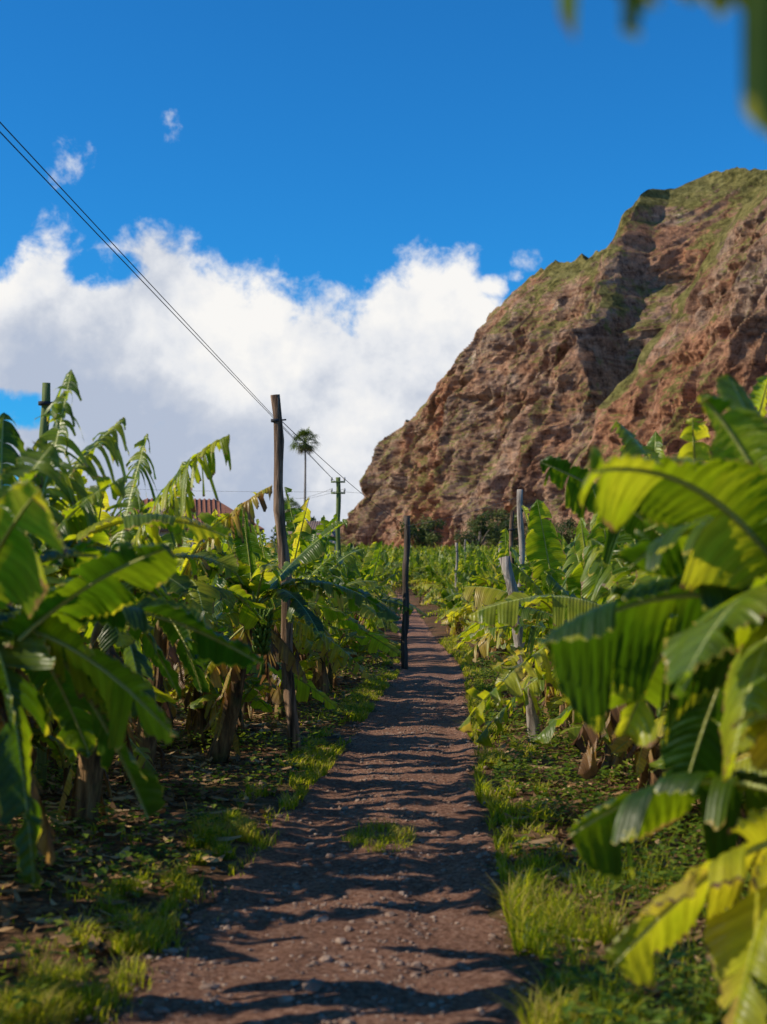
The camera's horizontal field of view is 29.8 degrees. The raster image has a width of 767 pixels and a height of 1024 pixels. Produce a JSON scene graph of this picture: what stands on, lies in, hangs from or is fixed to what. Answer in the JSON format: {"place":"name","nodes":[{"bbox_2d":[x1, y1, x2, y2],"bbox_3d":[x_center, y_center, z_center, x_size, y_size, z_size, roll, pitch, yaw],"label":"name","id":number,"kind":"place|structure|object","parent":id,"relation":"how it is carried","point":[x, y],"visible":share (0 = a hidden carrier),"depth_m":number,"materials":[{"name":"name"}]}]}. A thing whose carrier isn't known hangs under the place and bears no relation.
{"place":"outdoors","nodes":[
{"label":"outdoors","id":0,"kind":"place"},
{"bbox_2d":[108,590,531,1023],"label":"dirt path","id":1,"kind":"structure","parent":0,"point":[428,655],"depth_m":7.74,"materials":[{"name":"brown soil"}]},
{"bbox_2d":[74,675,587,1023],"bbox_3d":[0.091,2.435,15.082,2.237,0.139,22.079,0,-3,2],"label":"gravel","id":2,"kind":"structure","parent":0,"point":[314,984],"depth_m":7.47,"materials":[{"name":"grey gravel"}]},
{"bbox_2d":[0,576,766,1023],"bbox_3d":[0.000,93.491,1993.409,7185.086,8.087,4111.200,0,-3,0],"label":"ground","id":3,"kind":"structure","parent":0,"point":[520,964],"depth_m":9.08,"materials":[{"name":"soil"}]},
{"bbox_2d":[4,689,51,752],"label":"banana plant","id":4,"kind":"object","parent":3,"relation":"on","point":[30,715],"visible":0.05,"depth_m":10.69,"materials":[{"name":"green plant"}]},
{"bbox_2d":[36,383,51,788],"bbox_3d":[-2.822,0.652,11.974,0.149,3.480,0.111,-1,-3,24],"label":"wooden pole","id":5,"kind":"object","parent":3,"relation":"on","point":[45,403],"visible":0.29,"depth_m":12.02,"materials":[{"name":"brown wood"}]},
{"bbox_2d":[4,585,166,774],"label":"banana plant","id":6,"kind":"object","parent":3,"relation":"on","point":[54,728],"visible":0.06,"depth_m":12.66,"materials":[{"name":"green plant"}]},
{"bbox_2d":[7,573,177,799],"bbox_3d":[-2.624,1.274,10.854,2.163,2.592,2.472,-1,0,38],"label":"banana plant","id":7,"kind":"object","parent":3,"relation":"on","point":[38,736],"visible":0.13,"depth_m":10.95,"materials":[{"name":"green plant"}]},
{"bbox_2d":[0,370,229,762],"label":"banana plant","id":8,"kind":"object","parent":3,"relation":"on","point":[80,523],"visible":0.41,"depth_m":8.39,"materials":[{"name":"green plant"}]},
{"bbox_2d":[48,491,209,713],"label":"banana plant","id":9,"kind":"object","parent":3,"relation":"on","point":[101,515],"visible":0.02,"depth_m":14.35,"materials":[{"name":"green plant"}]},
{"bbox_2d":[0,441,263,886],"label":"banana plant","id":10,"kind":"object","parent":3,"relation":"on","point":[41,641],"visible":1,"depth_m":5.59,"materials":[{"name":"green plant"}]},
{"bbox_2d":[48,532,230,728],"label":"banana plant","id":11,"kind":"object","parent":3,"relation":"on","point":[167,687],"visible":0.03,"depth_m":15.35,"materials":[{"name":"green plant"}]},
{"bbox_2d":[56,434,238,828],"bbox_3d":[-1.697,0.868,9.937,1.738,2.881,1.857,-2,-3,34],"label":"banana plant","id":12,"kind":"object","parent":3,"relation":"on","point":[91,772],"visible":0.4,"depth_m":9.83,"materials":[{"name":"green plant"}]},
{"bbox_2d":[129,510,180,633],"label":"banana plant","id":13,"kind":"object","parent":3,"relation":"on","point":[132,532],"depth_m":18.45,"materials":[{"name":"green plant"}]},
{"bbox_2d":[78,464,271,786],"bbox_3d":[-1.856,0.958,11.998,1.890,2.864,1.441,1,-3,-14],"label":"banana plant","id":14,"kind":"object","parent":3,"relation":"on","point":[204,596],"visible":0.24,"depth_m":12.01,"materials":[{"name":"green plant"}]},
{"bbox_2d":[128,531,231,546],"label":"walls","id":15,"kind":"structure","parent":3,"relation":"on","point":[162,533],"depth_m":58.46,"materials":[{"name":"paint"}]},
{"bbox_2d":[118,498,263,534],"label":"roof","id":16,"kind":"structure","parent":15,"relation":"on","point":[208,505],"depth_m":60.41,"materials":[{"name":"tile"}]},
{"bbox_2d":[141,508,313,705],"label":"banana plant","id":17,"kind":"object","parent":3,"relation":"on","point":[215,513],"visible":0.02,"depth_m":18.98,"materials":[{"name":"green plant"}]},
{"bbox_2d":[120,536,338,745],"bbox_3d":[-1.742,1.313,15.221,2.597,2.492,1.885,0,-3,3],"label":"banana plant","id":18,"kind":"object","parent":3,"relation":"on","point":[197,720],"visible":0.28,"depth_m":15.05,"materials":[{"name":"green plant"}]},
{"bbox_2d":[175,536,371,720],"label":"banana plant","id":19,"kind":"object","parent":3,"relation":"on","point":[332,613],"visible":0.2,"depth_m":17.24,"materials":[{"name":"green plant"}]},
{"bbox_2d":[197,497,369,719],"bbox_3d":[-1.341,1.289,18.209,2.307,2.922,2.398,-1,-1,2],"label":"banana plant","id":20,"kind":"object","parent":3,"relation":"on","point":[352,624],"visible":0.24,"depth_m":18.09,"materials":[{"name":"green plant"}]},
{"bbox_2d":[221,558,345,706],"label":"banana plant","id":21,"kind":"object","parent":3,"relation":"on","point":[312,655],"visible":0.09,"depth_m":20.05,"materials":[{"name":"green plant"}]},
{"bbox_2d":[270,394,300,755],"bbox_3d":[-0.951,0.657,14.086,0.324,3.631,0.151,0,-3,0],"label":"wooden pole","id":22,"kind":"object","parent":3,"relation":"on","point":[289,694],"visible":0.79,"depth_m":14.06,"materials":[{"name":"brown wood"}]},
{"bbox_2d":[189,503,386,762],"bbox_3d":[-1.224,1.227,13.157,2.142,2.629,1.452,-1,-3,24],"label":"banana plant","id":23,"kind":"object","parent":3,"relation":"on","point":[225,718],"visible":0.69,"depth_m":13.39,"materials":[{"name":"green plant"}]},
{"bbox_2d":[284,497,300,514],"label":"palm tree","id":24,"kind":"object","parent":3,"relation":"on","point":[294,503],"visible":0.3,"depth_m":141.85,"materials":[{"name":"green plant"}]},
{"bbox_2d":[269,517,315,543],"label":"tree","id":25,"kind":"object","parent":3,"relation":"on","point":[288,522],"visible":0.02,"depth_m":130.85,"materials":[{"name":"green plant"}]},
{"bbox_2d":[287,428,320,501],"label":"palm tree","id":26,"kind":"object","parent":3,"relation":"on","point":[303,446],"visible":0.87,"depth_m":169.98,"materials":[{"name":"green plant"}]},
{"bbox_2d":[287,521,340,549],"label":"farmhouse","id":27,"kind":"object","parent":3,"relation":"on","point":[313,524],"visible":0.08,"depth_m":123.29,"materials":[{"name":"paint"}]},
{"bbox_2d":[254,487,400,694],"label":"banana plant","id":28,"kind":"object","parent":3,"relation":"on","point":[321,679],"visible":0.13,"depth_m":21.53,"materials":[{"name":"green plant"}]},
{"bbox_2d":[292,535,377,662],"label":"banana plant","id":29,"kind":"object","parent":3,"relation":"on","point":[367,612],"visible":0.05,"depth_m":24.84,"materials":[{"name":"green plant"}]},
{"bbox_2d":[272,533,401,687],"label":"banana plant","id":30,"kind":"object","parent":3,"relation":"on","point":[380,642],"visible":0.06,"depth_m":23.23,"materials":[{"name":"green plant"}]},
{"bbox_2d":[331,477,345,556],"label":"utility pole","id":31,"kind":"object","parent":3,"relation":"on","point":[338,492],"visible":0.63,"depth_m":45.00,"materials":[{"name":"green wood"}]},
{"bbox_2d":[0,122,342,498],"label":"overhead wires","id":32,"kind":"object","parent":31,"relation":"attached to","point":[137,275],"visible":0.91,"depth_m":17.44,"materials":[{"name":"black metal"}]},
{"bbox_2d":[58,510,621,665],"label":"banana plantation","id":33,"kind":"object","parent":3,"relation":"on","point":[432,571],"visible":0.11,"depth_m":42.86,"materials":[{"name":"green plant"}]},
{"bbox_2d":[0,634,766,1023],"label":"grass","id":34,"kind":"structure","parent":3,"relation":"on","point":[534,916],"depth_m":7.26,"materials":[{"name":"green plant"}]},
{"bbox_2d":[0,651,766,1023],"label":"ground cover plants","id":35,"kind":"object","parent":3,"relation":"on","point":[656,1015],"visible":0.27,"depth_m":8.64,"materials":[{"name":"green plant"}]},
{"bbox_2d":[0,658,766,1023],"bbox_3d":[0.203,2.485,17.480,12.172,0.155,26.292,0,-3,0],"label":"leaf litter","id":36,"kind":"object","parent":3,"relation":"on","point":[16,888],"visible":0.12,"depth_m":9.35,"materials":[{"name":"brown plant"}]},
{"bbox_2d":[400,515,410,668],"bbox_3d":[0.451,1.644,28.557,0.228,3.152,0.170,0,-3,0],"label":"wooden pole","id":37,"kind":"object","parent":3,"relation":"on","point":[405,616],"visible":0.97,"depth_m":28.51,"materials":[{"name":"brown wood"}]},
{"bbox_2d":[89,421,516,537],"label":"guy wires","id":38,"kind":"object","parent":37,"relation":"attached to","point":[370,493],"visible":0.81,"depth_m":26.34,"materials":[{"name":"grey metal"}]},
{"bbox_2d":[397,515,446,548],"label":"tree","id":39,"kind":"object","parent":3,"relation":"on","point":[422,536],"visible":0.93,"depth_m":229.44,"materials":[{"name":"green plant"}]},
{"bbox_2d":[455,543,457,599],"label":"wooden pole","id":40,"kind":"object","parent":3,"relation":"on","point":[456,551],"visible":0.52,"depth_m":51.94,"materials":[{"name":"grey wood"}]},
{"bbox_2d":[452,513,500,547],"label":"tree","id":41,"kind":"object","parent":3,"relation":"on","point":[483,530],"visible":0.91,"depth_m":239.90,"materials":[{"name":"green plant"}]},
{"bbox_2d":[451,561,531,650],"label":"banana plant","id":42,"kind":"object","parent":3,"relation":"on","point":[485,630],"visible":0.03,"depth_m":23.90,"materials":[{"name":"green plant"}]},
{"bbox_2d":[466,505,517,548],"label":"tree","id":43,"kind":"object","parent":3,"relation":"on","point":[498,520],"visible":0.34,"depth_m":249.10,"materials":[{"name":"green plant"}]},
{"bbox_2d":[491,513,527,548],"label":"tree","id":44,"kind":"object","parent":3,"relation":"on","point":[506,525],"visible":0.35,"depth_m":243.87,"materials":[{"name":"green plant"}]},
{"bbox_2d":[462,539,557,660],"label":"banana plant","id":45,"kind":"object","parent":3,"relation":"on","point":[529,571],"visible":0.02,"depth_m":22.36,"materials":[{"name":"green plant"}]},
{"bbox_2d":[462,520,562,669],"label":"banana plant","id":46,"kind":"object","parent":3,"relation":"on","point":[479,633],"visible":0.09,"depth_m":20.89,"materials":[{"name":"green plant"}]},
{"bbox_2d":[509,511,517,655],"bbox_3d":[2.022,1.440,22.559,0.190,2.917,0.107,0,-3,0],"label":"wooden pole","id":47,"kind":"object","parent":3,"relation":"on","point":[511,525],"visible":0.33,"depth_m":22.58,"materials":[{"name":"grey wood"}]},
{"bbox_2d":[457,499,571,730],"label":"banana plant","id":48,"kind":"object","parent":3,"relation":"on","point":[541,542],"visible":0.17,"depth_m":16.59,"materials":[{"name":"green plant"}]},
{"bbox_2d":[492,586,544,699],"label":"banana plant","id":49,"kind":"object","parent":3,"relation":"on","point":[500,677],"visible":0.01,"depth_m":18.86,"materials":[{"name":"green plant"}]},
{"bbox_2d":[499,556,540,745],"bbox_3d":[1.444,1.494,14.889,0.495,2.081,0.181,1,-3,-18],"label":"wooden pole","id":50,"kind":"object","parent":3,"relation":"on","point":[533,720],"visible":0.44,"depth_m":14.85,"materials":[{"name":"grey wood"}]},
{"bbox_2d":[517,489,524,592],"bbox_3d":[2.104,1.254,21.962,0.158,3.208,0.133,-2,-3,37],"label":"wooden pole","id":51,"kind":"object","parent":3,"relation":"on","point":[521,535],"visible":0.38,"depth_m":21.97,"materials":[{"name":"grey wood"}]},
{"bbox_2d":[461,505,582,719],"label":"banana plant","id":52,"kind":"object","parent":3,"relation":"on","point":[485,596],"visible":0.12,"depth_m":18.09,"materials":[{"name":"green plant"}]},
{"bbox_2d":[510,633,574,726],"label":"banana plant","id":53,"kind":"object","parent":3,"relation":"on","point":[552,704],"visible":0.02,"depth_m":14.91,"materials":[{"name":"green plant"}]},
{"bbox_2d":[489,518,633,753],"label":"banana plant","id":54,"kind":"object","parent":3,"relation":"on","point":[574,573],"visible":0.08,"depth_m":14.12,"materials":[{"name":"green plant"}]},
{"bbox_2d":[552,517,590,544],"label":"tree","id":55,"kind":"object","parent":3,"relation":"on","point":[567,529],"visible":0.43,"depth_m":259.48,"materials":[{"name":"green plant"}]},
{"bbox_2d":[476,513,667,783],"bbox_3d":[1.942,1.309,12.502,2.300,2.757,2.629,-1,0,4],"label":"banana plant","id":56,"kind":"object","parent":3,"relation":"on","point":[535,686],"visible":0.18,"depth_m":12.55,"materials":[{"name":"green plant"}]},
{"bbox_2d":[455,431,692,824],"bbox_3d":[1.831,0.911,10.423,2.364,3.064,2.175,-1,-3,12],"label":"banana plant","id":57,"kind":"object","parent":3,"relation":"on","point":[507,609],"visible":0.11,"depth_m":10.25,"materials":[{"name":"green plant"}]},
{"bbox_2d":[532,613,699,802],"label":"banana plant","id":58,"kind":"object","parent":3,"relation":"on","point":[543,738],"visible":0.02,"depth_m":11.11,"materials":[{"name":"green plant"}]},
{"bbox_2d":[538,374,766,799],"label":"banana plant","id":59,"kind":"object","parent":3,"relation":"on","point":[698,662],"visible":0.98,"depth_m":4.53,"materials":[{"name":"green plant"}]},
{"bbox_2d":[539,375,766,885],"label":"banana plant","id":60,"kind":"object","parent":3,"relation":"on","point":[559,471],"visible":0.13,"depth_m":7.99,"materials":[{"name":"green plant"}]},
{"bbox_2d":[558,0,766,133],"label":"banana plant","id":61,"kind":"object","parent":3,"relation":"on","point":[754,61],"visible":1,"depth_m":1.26,"materials":[{"name":"green plant"}]},
{"bbox_2d":[568,709,766,1023],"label":"banana plant","id":62,"kind":"object","parent":3,"relation":"on","point":[735,938],"visible":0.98,"depth_m":4.23,"materials":[{"name":"green plant"}]},
{"bbox_2d":[609,708,761,811],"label":"banana plant","id":63,"kind":"object","parent":3,"relation":"on","point":[622,743],"visible":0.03,"depth_m":9.96,"materials":[{"name":"green plant"}]},
{"bbox_2d":[649,729,766,808],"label":"banana plant","id":64,"kind":"object","parent":3,"relation":"on","point":[657,764],"visible":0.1,"depth_m":8.10,"materials":[{"name":"green plant"}]},
{"bbox_2d":[734,752,766,775],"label":"banana plant","id":65,"kind":"object","parent":3,"relation":"on","point":[743,762],"visible":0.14,"depth_m":6.29,"materials":[{"name":"green plant"}]},
{"bbox_2d":[0,0,766,544],"label":"sky","id":66,"kind":"structure","parent":0,"point":[336,197],"materials":[{"name":"blue"}]},
{"bbox_2d":[334,167,766,548],"bbox_3d":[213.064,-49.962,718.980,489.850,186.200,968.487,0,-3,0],"label":"rocky cliff","id":67,"kind":"structure","parent":0,"point":[647,322],"depth_m":587.06,"materials":[{"name":"brown stone"}]}
]}

